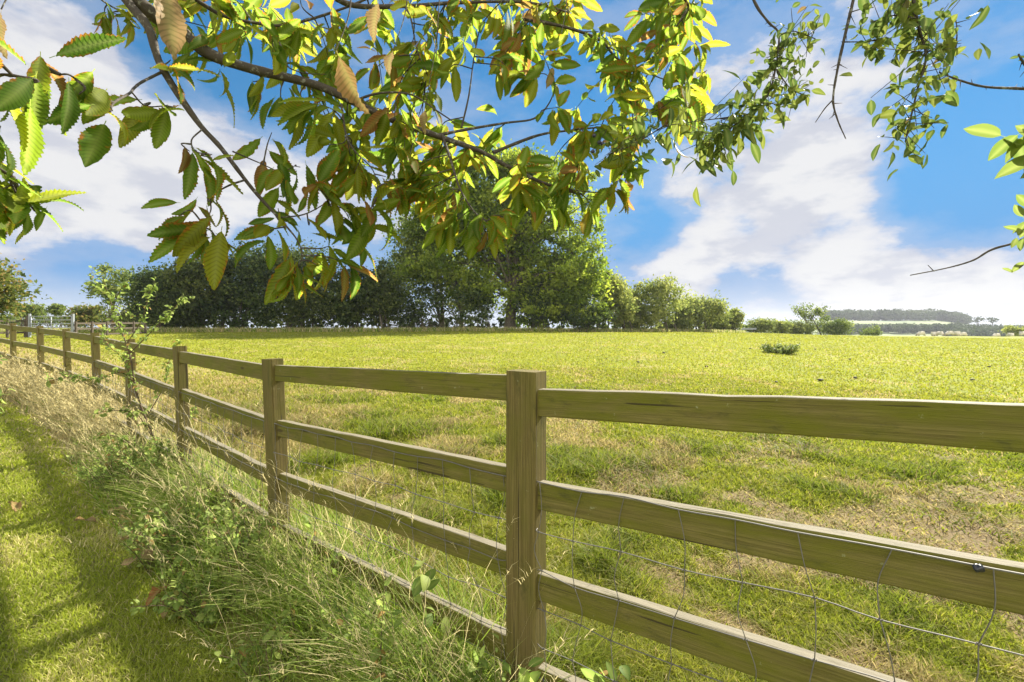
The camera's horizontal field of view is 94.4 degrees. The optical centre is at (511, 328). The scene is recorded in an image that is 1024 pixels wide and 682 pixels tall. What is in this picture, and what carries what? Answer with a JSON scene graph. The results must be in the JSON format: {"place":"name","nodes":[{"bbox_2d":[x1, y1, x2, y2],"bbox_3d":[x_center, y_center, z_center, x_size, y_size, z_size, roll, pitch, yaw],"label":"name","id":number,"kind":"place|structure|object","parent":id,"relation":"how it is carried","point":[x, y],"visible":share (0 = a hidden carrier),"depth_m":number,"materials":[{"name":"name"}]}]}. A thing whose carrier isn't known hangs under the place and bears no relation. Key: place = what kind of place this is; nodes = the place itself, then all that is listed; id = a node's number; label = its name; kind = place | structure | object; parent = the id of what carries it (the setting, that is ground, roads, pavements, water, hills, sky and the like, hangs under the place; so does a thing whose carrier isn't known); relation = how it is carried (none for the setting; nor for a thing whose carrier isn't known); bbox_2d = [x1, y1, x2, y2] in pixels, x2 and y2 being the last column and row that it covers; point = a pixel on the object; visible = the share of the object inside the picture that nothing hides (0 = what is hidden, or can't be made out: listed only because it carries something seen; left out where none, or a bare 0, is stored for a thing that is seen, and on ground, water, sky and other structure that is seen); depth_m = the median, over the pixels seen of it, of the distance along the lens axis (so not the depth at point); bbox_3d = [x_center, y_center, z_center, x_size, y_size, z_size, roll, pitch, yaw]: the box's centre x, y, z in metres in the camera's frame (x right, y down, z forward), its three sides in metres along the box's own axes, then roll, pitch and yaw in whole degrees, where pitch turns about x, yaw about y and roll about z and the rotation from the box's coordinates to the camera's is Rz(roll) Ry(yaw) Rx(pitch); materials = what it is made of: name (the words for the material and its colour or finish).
{"place":"outdoors","nodes":[
{"label":"outdoors","id":0,"kind":"place"},
{"bbox_2d":[0,397,295,681],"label":"lawn grass","id":1,"kind":"structure","parent":0,"point":[63,612],"depth_m":2.47,"materials":[{"name":"green plant"}]},
{"bbox_2d":[8,501,21,511],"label":"fallen leaf","id":2,"kind":"object","parent":1,"relation":"on","point":[16,505],"visible":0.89,"depth_m":3.54,"materials":[{"name":"beige plant"}]},
{"bbox_2d":[72,515,97,522],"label":"fallen leaf","id":3,"kind":"object","parent":1,"relation":"on","point":[91,518],"visible":1,"depth_m":3.24,"materials":[{"name":"brown plant"}]},
{"bbox_2d":[118,549,155,565],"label":"fallen leaf","id":4,"kind":"object","parent":1,"relation":"on","point":[147,552],"visible":0.61,"depth_m":2.75,"materials":[{"name":"brown plant"}]},
{"bbox_2d":[146,585,168,605],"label":"fallen leaf","id":5,"kind":"object","parent":1,"relation":"on","point":[153,592],"visible":0.77,"depth_m":2.39,"materials":[{"name":"brown plant"}]},
{"bbox_2d":[160,596,172,618],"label":"fallen leaf","id":6,"kind":"object","parent":1,"relation":"on","point":[163,614],"visible":0.31,"depth_m":2.27,"materials":[{"name":"brown plant"}]},
{"bbox_2d":[0,349,621,681],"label":"verge grass","id":7,"kind":"structure","parent":0,"point":[72,410],"depth_m":2.33,"materials":[{"name":"green plant"}]},
{"bbox_2d":[0,326,746,332],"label":"hedge grass","id":8,"kind":"structure","parent":0,"point":[274,329],"depth_m":40.87,"materials":[{"name":"green plant"}]},
{"bbox_2d":[0,328,1023,681],"bbox_3d":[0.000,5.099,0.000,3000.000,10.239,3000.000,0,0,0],"label":"field ground","id":9,"kind":"structure","parent":0,"point":[950,534],"depth_m":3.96,"materials":[{"name":"green plant"}]},
{"bbox_2d":[0,353,14,412],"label":"garden shrub","id":10,"kind":"object","parent":9,"relation":"on","point":[1,389],"visible":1,"depth_m":4.10,"materials":[{"name":"green plant"}]},
{"bbox_2d":[0,319,25,337],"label":"timber fence","id":11,"kind":"object","parent":9,"relation":"on","point":[7,332],"visible":0.54,"depth_m":27.28,"materials":[{"name":"brown wood"}]},
{"bbox_2d":[0,253,51,323],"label":"garden tree","id":12,"kind":"object","parent":9,"relation":"on","point":[12,292],"visible":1,"depth_m":21.27,"materials":[{"name":"green plant"}]},
{"bbox_2d":[8,300,48,326],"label":"hedge bush","id":13,"kind":"object","parent":9,"relation":"on","point":[29,309],"visible":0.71,"depth_m":59.57,"materials":[{"name":"green plant"}]},
{"bbox_2d":[0,313,82,328],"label":"hedge","id":14,"kind":"object","parent":9,"relation":"on","point":[38,319],"visible":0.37,"depth_m":74.30,"materials":[{"name":"green plant"}]},
{"bbox_2d":[26,314,74,336],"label":"field gate","id":15,"kind":"structure","parent":9,"relation":"on","point":[29,323],"depth_m":27.98,"materials":[{"name":"metal"}]},
{"bbox_2d":[41,303,65,328],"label":"hedge bush","id":16,"kind":"object","parent":9,"relation":"on","point":[55,309],"visible":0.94,"depth_m":59.70,"materials":[{"name":"green plant"}]},
{"bbox_2d":[60,302,108,328],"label":"hedge bush","id":17,"kind":"object","parent":9,"relation":"on","point":[85,314],"visible":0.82,"depth_m":51.35,"materials":[{"name":"green plant"}]},
{"bbox_2d":[60,441,150,495],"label":"bramble shrub","id":18,"kind":"object","parent":9,"relation":"on","point":[96,470],"visible":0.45,"depth_m":3.81,"materials":[{"name":"green plant"}]},
{"bbox_2d":[79,262,138,327],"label":"ash sapling tree","id":19,"kind":"object","parent":9,"relation":"on","point":[122,277],"visible":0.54,"depth_m":45.37,"materials":[{"name":"green plant"}]},
{"bbox_2d":[74,321,146,334],"bbox_3d":[-26.026,0.162,30.990,0.128,1.322,6.144,0,0,-5],"label":"timber fence","id":20,"kind":"object","parent":9,"relation":"on","point":[92,328],"visible":0.66,"depth_m":30.51,"materials":[{"name":"brown wood"}]},
{"bbox_2d":[110,505,129,514],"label":"fallen leaf","id":21,"kind":"object","parent":9,"relation":"on","point":[120,507],"visible":0.6,"depth_m":3.47,"materials":[{"name":"brown plant"}]},
{"bbox_2d":[44,266,198,460],"bbox_3d":[-3.385,0.446,4.186,1.072,2.070,0.574,0,0,0],"label":"thorn sapling","id":22,"kind":"object","parent":9,"relation":"on","point":[168,317],"visible":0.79,"depth_m":4.34,"materials":[{"name":"green plant"}]},
{"bbox_2d":[92,302,150,327],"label":"hedge bush","id":23,"kind":"object","parent":9,"relation":"on","point":[127,319],"visible":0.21,"depth_m":50.69,"materials":[{"name":"green plant"}]},
{"bbox_2d":[94,435,186,499],"bbox_3d":[-2.906,1.109,3.732,0.562,0.557,0.710,0,0,-38],"label":"bramble shrub","id":24,"kind":"object","parent":9,"relation":"on","point":[152,448],"visible":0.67,"depth_m":3.69,"materials":[{"name":"green plant"}]},
{"bbox_2d":[118,517,187,574],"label":"bramble shrub","id":25,"kind":"object","parent":9,"relation":"on","point":[139,551],"visible":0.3,"depth_m":2.75,"materials":[{"name":"green plant"}]},
{"bbox_2d":[99,259,210,328],"bbox_3d":[-30.058,-2.809,40.840,8.464,6.607,7.269,0,0,0],"label":"hawthorn tree","id":26,"kind":"object","parent":9,"relation":"on","point":[141,280],"visible":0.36,"depth_m":39.61,"materials":[{"name":"green plant"}]},
{"bbox_2d":[116,494,232,567],"bbox_3d":[-1.989,1.220,2.822,0.520,0.412,0.589,0,0,41],"label":"bramble shrub","id":27,"kind":"object","parent":9,"relation":"on","point":[160,529],"visible":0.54,"depth_m":2.73,"materials":[{"name":"green plant"}]},
{"bbox_2d":[133,529,224,581],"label":"weed plant","id":28,"kind":"object","parent":9,"relation":"on","point":[188,554],"visible":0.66,"depth_m":2.61,"materials":[{"name":"green plant"}]},
{"bbox_2d":[130,558,249,628],"bbox_3d":[-1.443,1.291,2.293,0.426,0.284,0.542,0,0,16],"label":"bramble shrub","id":29,"kind":"object","parent":9,"relation":"on","point":[199,615],"visible":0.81,"depth_m":2.23,"materials":[{"name":"green plant"}]},
{"bbox_2d":[148,253,244,327],"bbox_3d":[-27.139,-3.430,40.627,7.213,7.822,7.949,0,0,24],"label":"hawthorn tree","id":30,"kind":"object","parent":9,"relation":"on","point":[188,285],"visible":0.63,"depth_m":39.49,"materials":[{"name":"green plant"}]},
{"bbox_2d":[168,467,235,548],"bbox_3d":[-1.980,1.170,2.995,0.362,0.504,0.334,0,0,0],"label":"weed plant","id":31,"kind":"object","parent":9,"relation":"on","point":[206,497],"visible":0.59,"depth_m":2.94,"materials":[{"name":"green plant"}]},
{"bbox_2d":[204,505,257,606],"bbox_3d":[-1.419,1.168,2.387,0.232,0.515,0.324,0,0,-32],"label":"bramble shrub","id":32,"kind":"object","parent":9,"relation":"on","point":[247,540],"visible":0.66,"depth_m":2.35,"materials":[{"name":"green plant"}]},
{"bbox_2d":[200,491,273,593],"bbox_3d":[-1.392,1.128,2.460,0.286,0.597,0.444,0,0,0],"label":"bramble shrub","id":33,"kind":"object","parent":9,"relation":"on","point":[239,528],"visible":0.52,"depth_m":2.40,"materials":[{"name":"green plant"}]},
{"bbox_2d":[189,237,310,328],"bbox_3d":[-22.582,-3.873,42.114,10.340,8.746,7.958,0,0,0],"label":"hawthorn tree","id":34,"kind":"object","parent":9,"relation":"on","point":[249,305],"visible":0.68,"depth_m":40.61,"materials":[{"name":"green plant"}]},
{"bbox_2d":[244,515,278,599],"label":"weed plant","id":35,"kind":"object","parent":9,"relation":"on","point":[263,525],"visible":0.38,"depth_m":2.42,"materials":[{"name":"green plant"}]},
{"bbox_2d":[214,614,313,681],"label":"weed plant","id":36,"kind":"object","parent":9,"relation":"on","point":[241,652],"visible":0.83,"depth_m":1.86,"materials":[{"name":"green plant"}]},
{"bbox_2d":[252,515,312,595],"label":"weed plant","id":37,"kind":"object","parent":9,"relation":"on","point":[309,524],"visible":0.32,"depth_m":2.42,"materials":[{"name":"green plant"}]},
{"bbox_2d":[263,569,327,660],"bbox_3d":[-0.969,1.248,2.043,0.245,0.340,0.361,0,0,-39],"label":"weed plant","id":38,"kind":"object","parent":9,"relation":"on","point":[271,633],"visible":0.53,"depth_m":2.01,"materials":[{"name":"green plant"}]},
{"bbox_2d":[245,234,355,330],"bbox_3d":[-18.547,-3.783,41.974,8.744,8.532,8.560,0,0,41],"label":"hawthorn tree","id":39,"kind":"object","parent":9,"relation":"on","point":[298,312],"visible":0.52,"depth_m":40.79,"materials":[{"name":"green plant"}]},
{"bbox_2d":[302,528,344,611],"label":"weed plant","id":40,"kind":"object","parent":9,"relation":"on","point":[338,553],"visible":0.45,"depth_m":2.29,"materials":[{"name":"green plant"}]},
{"bbox_2d":[313,264,389,328],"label":"hawthorn tree","id":41,"kind":"object","parent":9,"relation":"on","point":[346,310],"visible":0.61,"depth_m":41.83,"materials":[{"name":"green plant"}]},
{"bbox_2d":[318,594,389,680],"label":"weed plant","id":42,"kind":"object","parent":9,"relation":"on","point":[338,639],"visible":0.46,"depth_m":1.86,"materials":[{"name":"green plant"}]},
{"bbox_2d":[97,305,619,328],"bbox_3d":[-17.951,-2.342,55.072,61.184,5.500,2.737,0,0,0],"label":"understory hedge","id":43,"kind":"object","parent":9,"relation":"on","point":[501,320],"visible":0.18,"depth_m":54.86,"materials":[{"name":"green plant"}]},
{"bbox_2d":[0,0,729,304],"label":"sweet chestnut tree","id":44,"kind":"object","parent":9,"relation":"on","point":[670,25],"visible":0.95,"depth_m":2.53,"materials":[{"name":"green plant"}]},
{"bbox_2d":[348,260,419,330],"bbox_3d":[-12.023,-2.947,43.102,6.149,6.890,5.725,0,0,26],"label":"hawthorn tree","id":45,"kind":"object","parent":9,"relation":"on","point":[382,302],"visible":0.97,"depth_m":42.03,"materials":[{"name":"green plant"}]},
{"bbox_2d":[361,647,411,681],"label":"weed plant","id":46,"kind":"object","parent":9,"relation":"on","point":[375,657],"visible":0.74,"depth_m":1.63,"materials":[{"name":"green plant"}]},
{"bbox_2d":[371,575,404,681],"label":"weed plant","id":47,"kind":"object","parent":9,"relation":"on","point":[397,623],"visible":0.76,"depth_m":1.66,"materials":[{"name":"green plant"}]},
{"bbox_2d":[391,279,448,328],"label":"elder shrub","id":48,"kind":"object","parent":9,"relation":"on","point":[414,315],"visible":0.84,"depth_m":45.38,"materials":[{"name":"green plant"}]},
{"bbox_2d":[412,558,439,654],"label":"weed plant","id":49,"kind":"object","parent":9,"relation":"on","point":[420,583],"visible":0.81,"depth_m":1.73,"materials":[{"name":"green plant"}]},
{"bbox_2d":[370,214,497,327],"bbox_3d":[-7.534,-5.816,48.975,14.449,12.505,7.867,0,0,0],"label":"willow tree","id":50,"kind":"object","parent":9,"relation":"on","point":[404,247],"visible":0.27,"depth_m":47.93,"materials":[{"name":"green plant"}]},
{"bbox_2d":[429,617,484,681],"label":"weed plant","id":51,"kind":"object","parent":9,"relation":"on","point":[469,671],"visible":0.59,"depth_m":1.66,"materials":[{"name":"green plant"}]},
{"bbox_2d":[433,278,499,327],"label":"elder shrub","id":52,"kind":"object","parent":9,"relation":"on","point":[483,314],"visible":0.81,"depth_m":45.19,"materials":[{"name":"green plant"}]},
{"bbox_2d":[473,633,510,681],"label":"weed plant","id":53,"kind":"object","parent":9,"relation":"on","point":[505,665],"visible":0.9,"depth_m":1.49,"materials":[{"name":"green plant"}]},
{"bbox_2d":[387,139,618,328],"bbox_3d":[-1.083,-8.877,47.286,23.835,18.707,13.254,0,0,0],"label":"ash tree","id":54,"kind":"object","parent":9,"relation":"on","point":[570,276],"visible":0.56,"depth_m":45.33,"materials":[{"name":"green plant"}]},
{"bbox_2d":[0,323,1023,681],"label":"post and rail fence","id":55,"kind":"object","parent":9,"relation":"on","point":[530,399],"visible":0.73,"depth_m":1.52,"materials":[{"name":"brown wood"}]},
{"bbox_2d":[91,361,1023,681],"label":"wire netting","id":56,"kind":"object","parent":55,"relation":"attached to","point":[975,567],"visible":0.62,"depth_m":1.51,"materials":[{"name":"grey metal"}]},
{"bbox_2d":[508,279,561,330],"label":"elder shrub","id":57,"kind":"object","parent":9,"relation":"on","point":[539,303],"visible":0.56,"depth_m":45.41,"materials":[{"name":"green plant"}]},
{"bbox_2d":[518,657,630,681],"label":"weed plant","id":58,"kind":"object","parent":9,"relation":"on","point":[589,674],"visible":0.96,"depth_m":1.45,"materials":[{"name":"green plant"}]},
{"bbox_2d":[555,299,618,331],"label":"elder shrub","id":59,"kind":"object","parent":9,"relation":"on","point":[592,320],"visible":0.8,"depth_m":44.75,"materials":[{"name":"green plant"}]},
{"bbox_2d":[590,269,640,328],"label":"willow tree","id":60,"kind":"object","parent":9,"relation":"on","point":[625,304],"visible":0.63,"depth_m":48.97,"materials":[{"name":"green plant"}]},
{"bbox_2d":[614,289,651,330],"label":"willow tree","id":61,"kind":"object","parent":9,"relation":"on","point":[636,294],"visible":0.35,"depth_m":52.26,"materials":[{"name":"green plant"}]},
{"bbox_2d":[628,272,697,331],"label":"willow tree","id":62,"kind":"object","parent":9,"relation":"on","point":[658,291],"visible":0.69,"depth_m":52.65,"materials":[{"name":"green plant"}]},
{"bbox_2d":[583,319,748,329],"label":"understory hedge","id":63,"kind":"object","parent":9,"relation":"on","point":[700,326],"visible":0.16,"depth_m":67.64,"materials":[{"name":"green plant"}]},
{"bbox_2d":[654,300,699,330],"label":"willow tree","id":64,"kind":"object","parent":9,"relation":"on","point":[683,320],"visible":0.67,"depth_m":57.20,"materials":[{"name":"green plant"}]},
{"bbox_2d":[674,289,742,329],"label":"willow tree","id":65,"kind":"object","parent":9,"relation":"on","point":[709,310],"visible":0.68,"depth_m":58.86,"materials":[{"name":"green plant"}]},
{"bbox_2d":[700,311,733,330],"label":"willow tree","id":66,"kind":"object","parent":9,"relation":"on","point":[724,325],"visible":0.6,"depth_m":63.06,"materials":[{"name":"green plant"}]},
{"bbox_2d":[726,307,746,330],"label":"willow tree","id":67,"kind":"object","parent":9,"relation":"on","point":[738,319],"visible":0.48,"depth_m":65.42,"materials":[{"name":"green plant"}]},
{"bbox_2d":[741,328,756,332],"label":"wooden trough","id":68,"kind":"object","parent":9,"relation":"on","point":[753,329],"visible":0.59,"depth_m":75.80,"materials":[{"name":"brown wood"}]},
{"bbox_2d":[744,316,777,332],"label":"hedge bush","id":69,"kind":"object","parent":9,"relation":"on","point":[761,325],"visible":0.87,"depth_m":77.03,"materials":[{"name":"green plant"}]},
{"bbox_2d":[758,342,800,353],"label":"nettle clump","id":70,"kind":"object","parent":9,"relation":"on","point":[781,349],"visible":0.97,"depth_m":20.38,"materials":[{"name":"green plant"}]},
{"bbox_2d":[768,317,794,333],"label":"hedge bush","id":71,"kind":"object","parent":9,"relation":"on","point":[782,326],"visible":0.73,"depth_m":78.95,"materials":[{"name":"green plant"}]},
{"bbox_2d":[786,319,820,334],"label":"hedge bush","id":72,"kind":"object","parent":9,"relation":"on","point":[798,328],"visible":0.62,"depth_m":81.21,"materials":[{"name":"green plant"}]},
{"bbox_2d":[591,0,1023,275],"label":"wild plum tree","id":73,"kind":"object","parent":9,"relation":"on","point":[907,17],"visible":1,"depth_m":1.90,"materials":[{"name":"green plant"}]},
{"bbox_2d":[791,302,830,334],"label":"leaning tree","id":74,"kind":"object","parent":9,"relation":"on","point":[804,314],"visible":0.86,"depth_m":83.53,"materials":[{"name":"green plant"}]},
{"bbox_2d":[817,317,856,334],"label":"round bush","id":75,"kind":"object","parent":9,"relation":"on","point":[838,327],"visible":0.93,"depth_m":81.33,"materials":[{"name":"green plant"}]},
{"bbox_2d":[858,323,882,335],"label":"bush","id":76,"kind":"object","parent":9,"relation":"on","point":[870,332],"visible":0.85,"depth_m":83.53,"materials":[{"name":"green plant"}]},
{"bbox_2d":[818,322,968,333],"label":"hedgerow","id":77,"kind":"object","parent":9,"relation":"on","point":[905,327],"visible":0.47,"depth_m":403.39,"materials":[{"name":"green plant"}]},
{"bbox_2d":[915,331,925,335],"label":"sheep","id":78,"kind":"object","parent":9,"relation":"on","point":[919,333],"visible":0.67,"depth_m":73.06},
{"bbox_2d":[934,331,943,335],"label":"sheep","id":79,"kind":"object","parent":9,"relation":"on","point":[939,333],"visible":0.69,"depth_m":73.04},
{"bbox_2d":[943,331,953,335],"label":"sheep","id":80,"kind":"object","parent":9,"relation":"on","point":[947,333],"visible":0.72,"depth_m":72.27},
{"bbox_2d":[954,331,960,335],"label":"sheep","id":81,"kind":"object","parent":9,"relation":"on","point":[956,333],"visible":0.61,"depth_m":72.54},
{"bbox_2d":[1001,323,1023,336],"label":"pale bush","id":82,"kind":"object","parent":9,"relation":"on","point":[1009,328],"visible":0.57,"depth_m":94.59,"materials":[{"name":"green plant"}]},
{"bbox_2d":[0,0,1023,328],"label":"sky","id":83,"kind":"structure","parent":0,"point":[818,221],"materials":[{"name":"blue"}]},
{"bbox_2d":[734,320,966,335],"bbox_3d":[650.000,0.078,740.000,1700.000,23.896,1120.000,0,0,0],"label":"hills","id":84,"kind":"structure","parent":0,"point":[918,322],"depth_m":540.48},
{"bbox_2d":[820,308,972,323],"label":"woodland","id":85,"kind":"object","parent":84,"relation":"on","point":[929,314],"visible":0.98,"depth_m":606.93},
{"bbox_2d":[970,316,985,323],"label":"skyline tree","id":86,"kind":"object","parent":84,"relation":"on","point":[974,320],"visible":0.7,"depth_m":479.97,"materials":[{"name":"green plant"}]},
{"bbox_2d":[941,321,1023,336],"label":"woodland","id":87,"kind":"object","parent":84,"relation":"on","point":[980,330],"visible":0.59,"depth_m":354.69,"materials":[{"name":"green plant"}]},
{"bbox_2d":[985,315,998,325],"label":"skyline tree","id":88,"kind":"object","parent":84,"relation":"on","point":[991,319],"visible":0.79,"depth_m":479.45,"materials":[{"name":"green plant"}]}
]}

